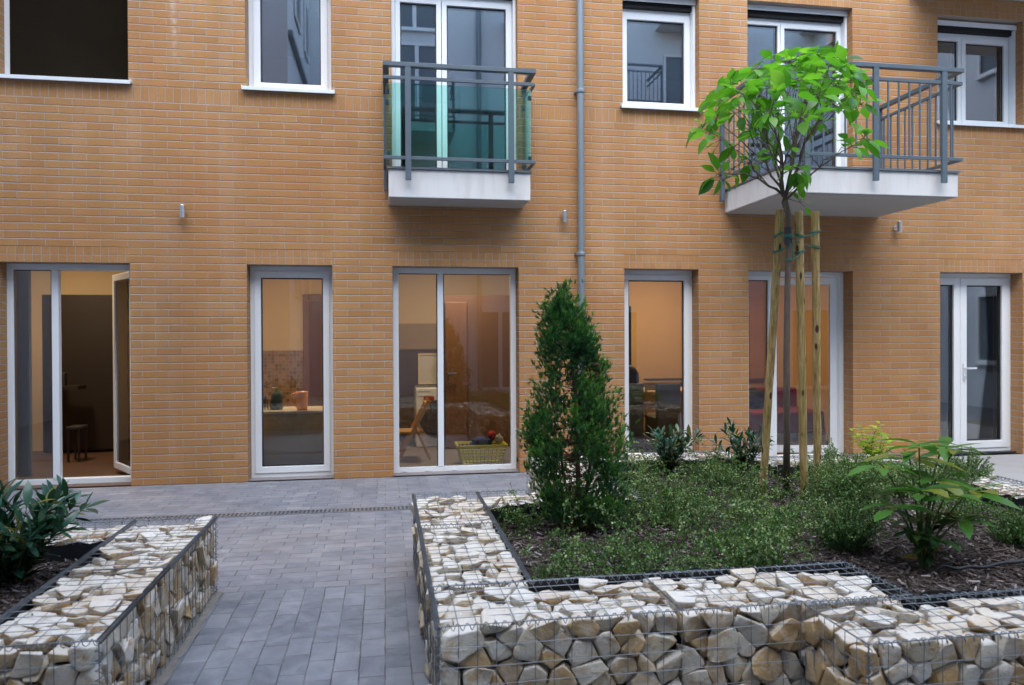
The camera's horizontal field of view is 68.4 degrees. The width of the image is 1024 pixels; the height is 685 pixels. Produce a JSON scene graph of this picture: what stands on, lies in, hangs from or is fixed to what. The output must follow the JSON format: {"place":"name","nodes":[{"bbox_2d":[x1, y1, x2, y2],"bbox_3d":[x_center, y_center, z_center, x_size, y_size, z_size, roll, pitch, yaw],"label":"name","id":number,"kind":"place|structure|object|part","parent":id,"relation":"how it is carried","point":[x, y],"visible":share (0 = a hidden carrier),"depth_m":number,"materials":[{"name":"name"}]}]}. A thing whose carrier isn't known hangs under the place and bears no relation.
{"place":"outdoors","nodes":[
{"label":"outdoors","id":0,"kind":"place"},
{"bbox_2d":[1,471,529,592],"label":"paving","id":1,"kind":"structure","parent":0,"point":[283,552],"depth_m":6.06,"materials":[{"name":"grey concrete"}]},
{"bbox_2d":[14,506,410,524],"bbox_3d":[-3.401,1.434,6.040,7.089,0.010,0.124,0,0,-10],"label":"drain channel","id":2,"kind":"object","parent":1,"relation":"on","point":[292,512],"visible":0.53,"depth_m":6.26,"materials":[{"name":"metal"}]},
{"bbox_2d":[526,455,644,499],"bbox_3d":[0.496,1.202,5.611,0.487,0.459,1.851,0,0,-10],"label":"gabion","id":3,"kind":"object","parent":1,"relation":"on","point":[531,470],"visible":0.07,"depth_m":5.93,"materials":[{"name":"stone"}]},
{"bbox_2d":[581,450,750,470],"bbox_3d":[1.287,1.186,6.451,1.427,0.470,0.475,0,0,-10],"label":"gabion","id":4,"kind":"object","parent":1,"relation":"on","point":[699,455],"visible":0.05,"depth_m":6.51,"materials":[{"name":"stone"}]},
{"bbox_2d":[754,452,915,466],"bbox_3d":[2.714,1.185,6.254,1.363,0.453,0.481,0,0,-10],"label":"gabion","id":5,"kind":"object","parent":1,"relation":"on","point":[779,461],"visible":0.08,"depth_m":6.28,"materials":[{"name":"stone"}]},
{"bbox_2d":[821,435,837,462],"bbox_3d":[2.564,0.903,6.078,0.126,0.316,0.092,0,0,41],"label":"fine leaved shrub","id":6,"kind":"object","parent":5,"relation":"on","point":[830,448],"visible":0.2,"depth_m":6.08,"materials":[{"name":"green plant"}]},
{"bbox_2d":[146,565,673,684],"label":"path","id":7,"kind":"structure","parent":0,"point":[358,635],"depth_m":3.64,"materials":[{"name":"grey concrete"}]},
{"bbox_2d":[10,519,135,545],"bbox_3d":[-2.572,1.227,3.973,0.974,0.455,0.476,0,0,-10],"label":"gabion","id":8,"kind":"object","parent":7,"relation":"on","point":[92,535],"visible":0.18,"depth_m":4.03,"materials":[{"name":"stone"}]},
{"bbox_2d":[0,565,170,684],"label":"gabion","id":9,"kind":"object","parent":7,"relation":"on","point":[97,629],"visible":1,"depth_m":2.83,"materials":[{"name":"stone"}]},
{"bbox_2d":[64,515,218,660],"bbox_3d":[-1.835,1.224,3.837,0.484,0.459,0.982,0,0,-10],"label":"gabion","id":10,"kind":"object","parent":7,"relation":"on","point":[186,552],"visible":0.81,"depth_m":3.77,"materials":[{"name":"stone"}]},
{"bbox_2d":[0,558,76,624],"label":"bark mulch","id":11,"kind":"object","parent":10,"relation":"in","point":[14,588],"visible":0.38,"depth_m":3.37,"materials":[{"name":"brown wood"}]},
{"bbox_2d":[0,541,103,624],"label":"planter liner","id":12,"kind":"object","parent":11,"relation":"on","point":[76,550],"visible":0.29,"depth_m":3.78,"materials":[{"name":"black plastic"}]},
{"bbox_2d":[0,475,109,586],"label":"laurel shrub","id":13,"kind":"object","parent":11,"relation":"on","point":[23,551],"visible":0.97,"depth_m":3.39,"materials":[{"name":"green plant"}]},
{"bbox_2d":[148,592,221,684],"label":"sand strip","id":14,"kind":"object","parent":7,"relation":"on","point":[162,676],"visible":0.77,"depth_m":3.59,"materials":[{"name":"grey sand"}]},
{"bbox_2d":[410,491,496,603],"bbox_3d":[-0.370,1.209,4.554,0.466,0.445,0.867,0,0,-10],"label":"gabion","id":15,"kind":"object","parent":7,"relation":"on","point":[434,511],"visible":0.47,"depth_m":4.50,"materials":[{"name":"stone"}]},
{"bbox_2d":[417,521,532,683],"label":"gabion","id":16,"kind":"object","parent":7,"relation":"on","point":[452,557],"visible":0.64,"depth_m":3.53,"materials":[{"name":"stone"}]},
{"bbox_2d":[478,487,572,515],"bbox_3d":[0.105,1.211,4.831,0.622,0.455,0.480,0,0,-10],"label":"gabion","id":17,"kind":"object","parent":7,"relation":"on","point":[496,501],"visible":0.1,"depth_m":4.83,"materials":[{"name":"stone"}]},
{"bbox_2d":[428,573,683,684],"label":"gabion","id":18,"kind":"object","parent":7,"relation":"on","point":[593,630],"visible":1,"depth_m":2.78,"materials":[{"name":"stone"}]},
{"bbox_2d":[643,560,915,684],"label":"gabion","id":19,"kind":"object","parent":7,"relation":"on","point":[741,626],"visible":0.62,"depth_m":2.92,"materials":[{"name":"stone"}]},
{"bbox_2d":[803,587,1023,684],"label":"gabion","id":20,"kind":"object","parent":7,"relation":"on","point":[965,641],"visible":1,"depth_m":2.65,"materials":[{"name":"stone"}]},
{"bbox_2d":[887,461,1023,498],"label":"gabion","id":21,"kind":"object","parent":7,"relation":"on","point":[1003,489],"visible":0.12,"depth_m":5.22,"materials":[{"name":"stone"}]},
{"bbox_2d":[937,446,998,480],"bbox_3d":[3.340,0.916,5.541,0.376,0.322,0.403,0,0,-10],"label":"fine leaved shrub","id":22,"kind":"object","parent":21,"relation":"on","point":[970,462],"visible":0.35,"depth_m":5.48,"materials":[{"name":"green plant"}]},
{"bbox_2d":[498,468,1023,595],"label":"bark mulch","id":23,"kind":"object","parent":0,"point":[963,575],"visible":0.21,"depth_m":3.89,"materials":[{"name":"brown wood"}]},
{"bbox_2d":[515,278,640,532],"bbox_3d":[0.375,0.370,4.260,0.704,1.481,0.646,0,0,7],"label":"conifer","id":24,"kind":"object","parent":23,"relation":"on","point":[590,414],"visible":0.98,"depth_m":4.15,"materials":[{"name":"green plant"}]},
{"bbox_2d":[643,423,706,474],"bbox_3d":[1.248,0.863,5.989,0.549,0.470,0.506,0,0,35],"label":"laurel shrub","id":25,"kind":"object","parent":23,"relation":"on","point":[676,440],"visible":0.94,"depth_m":5.94,"materials":[{"name":"green plant"}]},
{"bbox_2d":[705,417,778,474],"bbox_3d":[1.819,0.854,5.952,0.521,0.500,0.465,0,0,36],"label":"laurel shrub","id":26,"kind":"object","parent":23,"relation":"on","point":[736,440],"visible":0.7,"depth_m":5.94,"materials":[{"name":"green plant"}]},
{"bbox_2d":[488,458,1023,647],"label":"planter liner","id":27,"kind":"object","parent":23,"relation":"on","point":[566,587],"visible":0.14,"depth_m":3.30,"materials":[{"name":"black plastic"}]},
{"bbox_2d":[490,437,1023,591],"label":"ground cover","id":28,"kind":"object","parent":23,"relation":"on","point":[761,532],"visible":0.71,"depth_m":4.30,"materials":[{"name":"green plant"}]},
{"bbox_2d":[759,209,783,493],"bbox_3d":[1.792,0.130,5.216,0.056,2.055,0.368,0,0,-4],"label":"tree stake","id":29,"kind":"object","parent":23,"relation":"on","point":[774,304],"visible":0.9,"depth_m":5.18,"materials":[{"name":"brown wood"}]},
{"bbox_2d":[686,41,888,496],"bbox_3d":[1.846,-0.483,4.972,1.538,3.170,1.178,0,0,-10],"label":"young tree","id":30,"kind":"object","parent":23,"relation":"on","point":[782,76],"visible":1,"depth_m":4.91,"materials":[{"name":"green plant"}]},
{"bbox_2d":[772,229,820,260],"bbox_3d":[1.946,-0.658,5.106,0.361,0.239,0.171,0,0,-24],"label":"tree tie","id":31,"kind":"object","parent":30,"relation":"attached to","point":[791,235],"visible":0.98,"depth_m":5.02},
{"bbox_2d":[795,211,808,500],"bbox_3d":[1.956,0.123,5.085,0.058,2.002,0.174,0,0,38],"label":"tree stake","id":32,"kind":"object","parent":23,"relation":"on","point":[801,354],"visible":0.92,"depth_m":5.06,"materials":[{"name":"brown wood"}]},
{"bbox_2d":[811,211,821,491],"bbox_3d":[2.122,0.122,5.247,0.056,2.040,0.282,0,0,25],"label":"tree stake","id":33,"kind":"object","parent":23,"relation":"on","point":[816,349],"visible":0.88,"depth_m":5.21,"materials":[{"name":"brown wood"}]},
{"bbox_2d":[798,492,890,553],"bbox_3d":[1.727,0.930,3.900,0.439,0.302,0.443,0,0,-10],"label":"fine leaved shrub","id":34,"kind":"object","parent":23,"relation":"on","point":[843,531],"visible":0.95,"depth_m":3.84,"materials":[{"name":"green plant"}]},
{"bbox_2d":[804,452,902,503],"bbox_3d":[2.255,0.884,4.963,0.575,0.341,0.582,0,0,40],"label":"fine leaved shrub","id":35,"kind":"object","parent":23,"relation":"on","point":[874,472],"visible":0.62,"depth_m":4.88,"materials":[{"name":"green plant"}]},
{"bbox_2d":[850,421,902,464],"bbox_3d":[2.897,0.858,5.994,0.508,0.421,0.423,0,0,-10],"label":"yellow green shrub","id":36,"kind":"object","parent":23,"relation":"on","point":[870,451],"visible":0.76,"depth_m":5.95,"materials":[{"name":"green plant"}]},
{"bbox_2d":[902,554,917,558],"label":"fallen leaf","id":37,"kind":"object","parent":23,"relation":"on","point":[910,556],"visible":0.7,"depth_m":3.62,"materials":[{"name":"brown plant"}]},
{"bbox_2d":[874,454,978,496],"bbox_3d":[2.874,0.934,5.273,0.665,0.304,0.660,0,0,-10],"label":"fine leaved shrub","id":38,"kind":"object","parent":23,"relation":"on","point":[947,471],"visible":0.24,"depth_m":5.19,"materials":[{"name":"green plant"}]},
{"bbox_2d":[838,436,1022,570],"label":"long leaved shrub","id":39,"kind":"object","parent":23,"relation":"on","point":[921,539],"visible":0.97,"depth_m":3.62,"materials":[{"name":"green plant"}]},
{"bbox_2d":[931,559,1023,574],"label":"drip hose","id":40,"kind":"object","parent":23,"relation":"on","point":[938,568],"visible":0.97,"depth_m":3.50,"materials":[{"name":"black rubber"}]},
{"bbox_2d":[977,501,1023,547],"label":"fine leaved shrub","id":41,"kind":"object","parent":23,"relation":"on","point":[1014,534],"visible":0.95,"depth_m":4.00,"materials":[{"name":"green plant"}]},
{"bbox_2d":[928,453,1023,486],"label":"pavement","id":42,"kind":"structure","parent":0,"point":[1010,465],"depth_m":8.41,"materials":[{"name":"concrete"}]},
{"label":"ground","id":43,"kind":"structure","parent":0,"visible":0},
{"bbox_2d":[0,0,1023,489],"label":"apartment building","id":44,"kind":"structure","parent":43,"relation":"on","point":[374,196],"depth_m":8.19,"materials":[{"name":"orange brick"}]},
{"bbox_2d":[16,271,32,477],"bbox_3d":[-5.059,0.151,7.771,0.374,2.482,0.040,0,0,-10],"label":"curtain","id":45,"kind":"object","parent":44,"relation":"hanging from","point":[24,374],"visible":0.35,"depth_m":7.77,"materials":[{"name":"fabric"}]},
{"bbox_2d":[45,358,85,389],"bbox_3d":[-5.535,0.387,9.341,0.370,0.385,0.250,0,0,-10],"label":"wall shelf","id":46,"kind":"object","parent":44,"relation":"attached to","point":[65,386],"depth_m":9.24,"materials":[{"name":"brown wood"}]},
{"bbox_2d":[0,0,131,83],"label":"upper window","id":47,"kind":"structure","parent":44,"relation":"in","point":[59,40],"depth_m":7.51,"materials":[{"name":"black glass"}]},
{"bbox_2d":[6,263,130,485],"bbox_3d":[-4.463,0.317,7.875,1.196,2.213,0.652,0,0,-10],"label":"patio door","id":48,"kind":"structure","parent":44,"relation":"in","point":[120,282],"depth_m":7.56,"materials":[{"name":"white plastic"}]},
{"bbox_2d":[66,424,87,461],"bbox_3d":[-5.194,1.203,8.997,0.156,0.417,0.250,0,0,-10],"label":"stool","id":49,"kind":"object","parent":44,"relation":"in","point":[76,428],"visible":1,"depth_m":8.92,"materials":[{"name":"brown wood"}]},
{"bbox_2d":[42,295,113,451],"bbox_3d":[-5.562,0.393,9.772,0.888,2.014,0.270,0,0,-10],"label":"door frame","id":50,"kind":"object","parent":44,"relation":"in","point":[87,337],"visible":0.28,"depth_m":9.65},
{"bbox_3d":[-5.435,0.395,9.669,0.671,1.961,0.025,0,0,-10],"label":"door","id":51,"kind":"part","parent":50,"relation":"part of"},
{"bbox_2d":[179,205,186,217],"bbox_3d":[-3.279,-1.302,7.506,0.058,0.128,0.106,0,0,-10],"label":"wall lamp","id":52,"kind":"object","parent":44,"relation":"attached to","point":[182,212],"visible":1,"depth_m":7.46,"materials":[{"name":"metal"}]},
{"bbox_2d":[241,0,334,93],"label":"upper window","id":53,"kind":"structure","parent":44,"relation":"in","point":[254,6],"depth_m":7.84,"materials":[{"name":"white plastic"}]},
{"bbox_2d":[250,266,333,477],"bbox_3d":[-2.309,0.306,7.942,0.846,2.213,0.082,0,0,-10],"label":"tall window","id":54,"kind":"structure","parent":44,"relation":"in","point":[257,273],"depth_m":7.89,"materials":[{"name":"white plastic"}]},
{"bbox_2d":[263,406,322,464],"bbox_3d":[-2.522,1.070,8.363,1.300,0.667,0.590,0,0,-10],"label":"kitchen counter","id":55,"kind":"object","parent":44,"relation":"in","point":[293,435],"visible":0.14,"depth_m":8.13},
{"bbox_2d":[263,395,275,408],"bbox_3d":[-2.679,0.651,8.227,0.210,0.154,0.167,0,0,-10],"label":"dish rack","id":56,"kind":"object","parent":55,"relation":"on","point":[264,403],"visible":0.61,"depth_m":8.23,"materials":[{"name":"silver metal"}]},
{"bbox_2d":[271,387,282,409],"bbox_3d":[-2.594,0.612,8.312,0.130,0.250,0.130,0,0,-10],"label":"soap bottle","id":57,"kind":"object","parent":55,"relation":"on","point":[276,396],"visible":0.96,"depth_m":8.27,"materials":[{"name":"glass"}]},
{"bbox_2d":[290,391,307,409],"bbox_3d":[-2.330,0.636,8.235,0.199,0.200,0.132,0,0,-10],"label":"jug","id":58,"kind":"object","parent":55,"relation":"on","point":[302,400],"visible":1,"depth_m":8.20,"materials":[{"name":"orange"}]},
{"bbox_2d":[309,301,322,405],"bbox_3d":[-2.710,0.397,10.792,0.363,1.982,0.030,0,0,-10],"label":"inner door","id":59,"kind":"structure","parent":44,"relation":"in","point":[315,307],"depth_m":10.76,"materials":[{"name":"brown wood"}]},
{"bbox_2d":[399,397,430,460],"bbox_3d":[-1.186,1.029,9.037,0.399,0.713,0.424,0,0,-10],"label":"folding chair","id":60,"kind":"object","parent":44,"relation":"in","point":[412,430],"visible":0.86,"depth_m":8.86,"materials":[{"name":"brown wood"}]},
{"bbox_2d":[414,385,436,446],"bbox_3d":[-0.998,0.990,10.240,0.628,0.777,0.595,0,0,-10],"label":"washing machine","id":61,"kind":"object","parent":44,"relation":"in","point":[428,423],"visible":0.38,"depth_m":9.95,"materials":[{"name":"white metal"}]},
{"bbox_2d":[418,353,436,383],"bbox_3d":[-1.070,0.352,10.125,0.379,0.412,0.030,0,0,-10],"label":"framed board","id":62,"kind":"object","parent":61,"relation":"on","point":[427,368],"visible":0.63,"depth_m":10.11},
{"bbox_3d":[-0.974,1.012,9.965,0.503,0.503,0.045,0,0,-10],"label":"drum door","id":63,"kind":"part","parent":61,"relation":"part of","materials":[{"name":"grey glass"}]},
{"bbox_2d":[391,0,515,169],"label":"balcony door","id":64,"kind":"structure","parent":44,"relation":"in","point":[508,7],"depth_m":8.15,"materials":[{"name":"white plastic"}]},
{"bbox_2d":[392,267,516,472],"bbox_3d":[-0.621,0.297,8.229,1.342,2.213,0.078,0,0,-10],"label":"patio window","id":65,"kind":"structure","parent":44,"relation":"in","point":[439,272],"depth_m":8.17,"materials":[{"name":"white plastic"}]},
{"bbox_2d":[445,302,467,447],"bbox_3d":[-0.722,0.426,9.812,0.284,1.907,0.095,0,0,-10],"label":"inner door","id":66,"kind":"structure","parent":44,"relation":"in","point":[455,312],"depth_m":9.82,"materials":[{"name":"brown wood"}]},
{"bbox_2d":[455,441,507,463],"bbox_3d":[-0.358,1.279,8.694,0.579,0.235,0.378,0,0,-10],"label":"laundry basket","id":67,"kind":"object","parent":44,"relation":"in","point":[469,455],"visible":0.81,"depth_m":8.55,"materials":[{"name":"yellow plastic"}]},
{"bbox_2d":[469,436,492,448],"bbox_3d":[-0.359,1.152,8.694,0.239,0.139,0.238,0,0,35],"label":"crumpled cloth","id":68,"kind":"object","parent":67,"relation":"in","point":[480,440],"visible":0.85,"depth_m":8.63,"materials":[{"name":"blue fabric"}]},
{"bbox_2d":[487,430,495,439],"bbox_3d":[-0.228,1.077,8.746,0.109,0.114,0.108,0,0,32],"label":"crumpled cloth","id":69,"kind":"object","parent":68,"relation":"on","point":[491,434],"visible":0.98,"depth_m":8.71,"materials":[{"name":"red fabric"}]},
{"bbox_2d":[494,433,503,444],"bbox_3d":[-0.154,1.117,8.710,0.108,0.140,0.143,0,0,-10],"label":"crumpled cloth","id":70,"kind":"object","parent":67,"relation":"in","point":[498,439],"visible":1,"depth_m":8.67,"materials":[{"name":"beige fabric"}]},
{"bbox_2d":[561,210,566,222],"bbox_3d":[0.565,-1.360,8.155,0.058,0.128,0.106,0,0,-10],"label":"wall lamp","id":71,"kind":"object","parent":44,"relation":"attached to","point":[564,216],"visible":1,"depth_m":8.11,"materials":[{"name":"metal"}]},
{"bbox_2d":[629,306,630,364],"bbox_3d":[1.355,0.445,10.267,0.376,1.856,0.620,0,0,-10],"label":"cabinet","id":72,"kind":"object","parent":44,"relation":"in","point":[629,335],"visible":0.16,"depth_m":9.99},
{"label":"door","id":73,"kind":"part","parent":72,"relation":"part of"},
{"bbox_2d":[629,365,638,383],"bbox_3d":[1.464,0.824,9.892,0.482,1.076,0.504,0,0,-10],"label":"office chair","id":74,"kind":"object","parent":44,"relation":"in","point":[633,375],"visible":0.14,"depth_m":9.66,"materials":[{"name":"black fabric"}]},
{"bbox_2d":[629,383,643,452],"bbox_3d":[1.429,0.921,9.354,0.285,0.843,0.450,0,0,-10],"label":"dining chair","id":75,"kind":"object","parent":44,"relation":"in","point":[636,401],"visible":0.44,"depth_m":9.14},
{"bbox_2d":[644,384,654,450],"bbox_3d":[1.784,0.951,9.779,0.260,0.846,0.410,0,0,-10],"label":"wooden chair","id":76,"kind":"object","parent":44,"relation":"on","point":[647,401],"visible":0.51,"depth_m":9.57,"materials":[{"name":"brown wood"}]},
{"bbox_2d":[624,270,691,454],"bbox_3d":[1.640,0.284,8.609,0.866,2.213,0.082,0,0,-10],"label":"tall window","id":77,"kind":"structure","parent":44,"relation":"in","point":[685,277],"depth_m":8.62,"materials":[{"name":"white plastic"}]},
{"bbox_2d":[620,0,703,111],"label":"upper window","id":78,"kind":"structure","parent":44,"relation":"in","point":[641,11],"depth_m":8.55,"materials":[{"name":"white plastic"}]},
{"bbox_2d":[644,387,681,434],"bbox_3d":[2.052,1.006,10.398,1.082,0.726,0.800,0,0,-10],"label":"dining table","id":79,"kind":"object","parent":44,"relation":"in","point":[651,391],"visible":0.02,"depth_m":10.49,"materials":[{"name":"brown wood"}]},
{"bbox_2d":[646,383,680,451],"bbox_3d":[1.876,0.921,9.399,0.308,0.838,0.450,0,0,-10],"label":"dining chair","id":80,"kind":"object","parent":44,"relation":"in","point":[667,405],"visible":0.66,"depth_m":9.18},
{"bbox_2d":[749,387,823,433],"bbox_3d":[4.016,1.012,10.882,2.135,0.688,0.900,0,0,-10],"label":"sofa","id":81,"kind":"object","parent":44,"relation":"in","point":[755,418],"visible":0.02,"depth_m":10.44,"materials":[{"name":"red fabric"}]},
{"bbox_2d":[749,387,764,408],"bbox_3d":[3.506,0.825,10.850,0.431,0.372,0.226,0,0,-10],"label":"cushion","id":82,"kind":"object","parent":81,"relation":"on","point":[756,398],"visible":0.46,"depth_m":10.76,"materials":[{"name":"grey fabric"}]},
{"bbox_2d":[748,271,843,459],"bbox_3d":[3.283,0.273,8.999,1.306,2.213,0.302,0,0,-10],"label":"patio door","id":83,"kind":"structure","parent":44,"relation":"in","point":[834,280],"depth_m":8.97,"materials":[{"name":"white plastic"}]},
{"bbox_2d":[747,4,847,166],"bbox_3d":[3.294,-2.821,8.830,1.306,2.133,0.165,0,0,-10],"label":"balcony door","id":84,"kind":"structure","parent":44,"relation":"in","point":[782,21],"depth_m":8.82,"materials":[{"name":"white plastic"}]},
{"bbox_2d":[894,221,901,232],"bbox_3d":[4.524,-1.352,8.824,0.058,0.128,0.106,0,0,-10],"label":"wall lamp","id":85,"kind":"object","parent":44,"relation":"attached to","point":[898,227],"visible":1,"depth_m":8.78,"materials":[{"name":"metal"}]},
{"bbox_2d":[940,273,1015,454],"bbox_3d":[5.635,0.258,9.247,1.130,2.206,0.155,0,0,-10],"label":"patio door","id":86,"kind":"structure","parent":44,"relation":"in","point":[991,416],"depth_m":9.32,"materials":[{"name":"white plastic"}]},
{"bbox_2d":[937,20,1023,127],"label":"upper window","id":87,"kind":"structure","parent":44,"relation":"in","point":[986,96],"depth_m":9.27,"materials":[{"name":"white plastic"}]}
]}

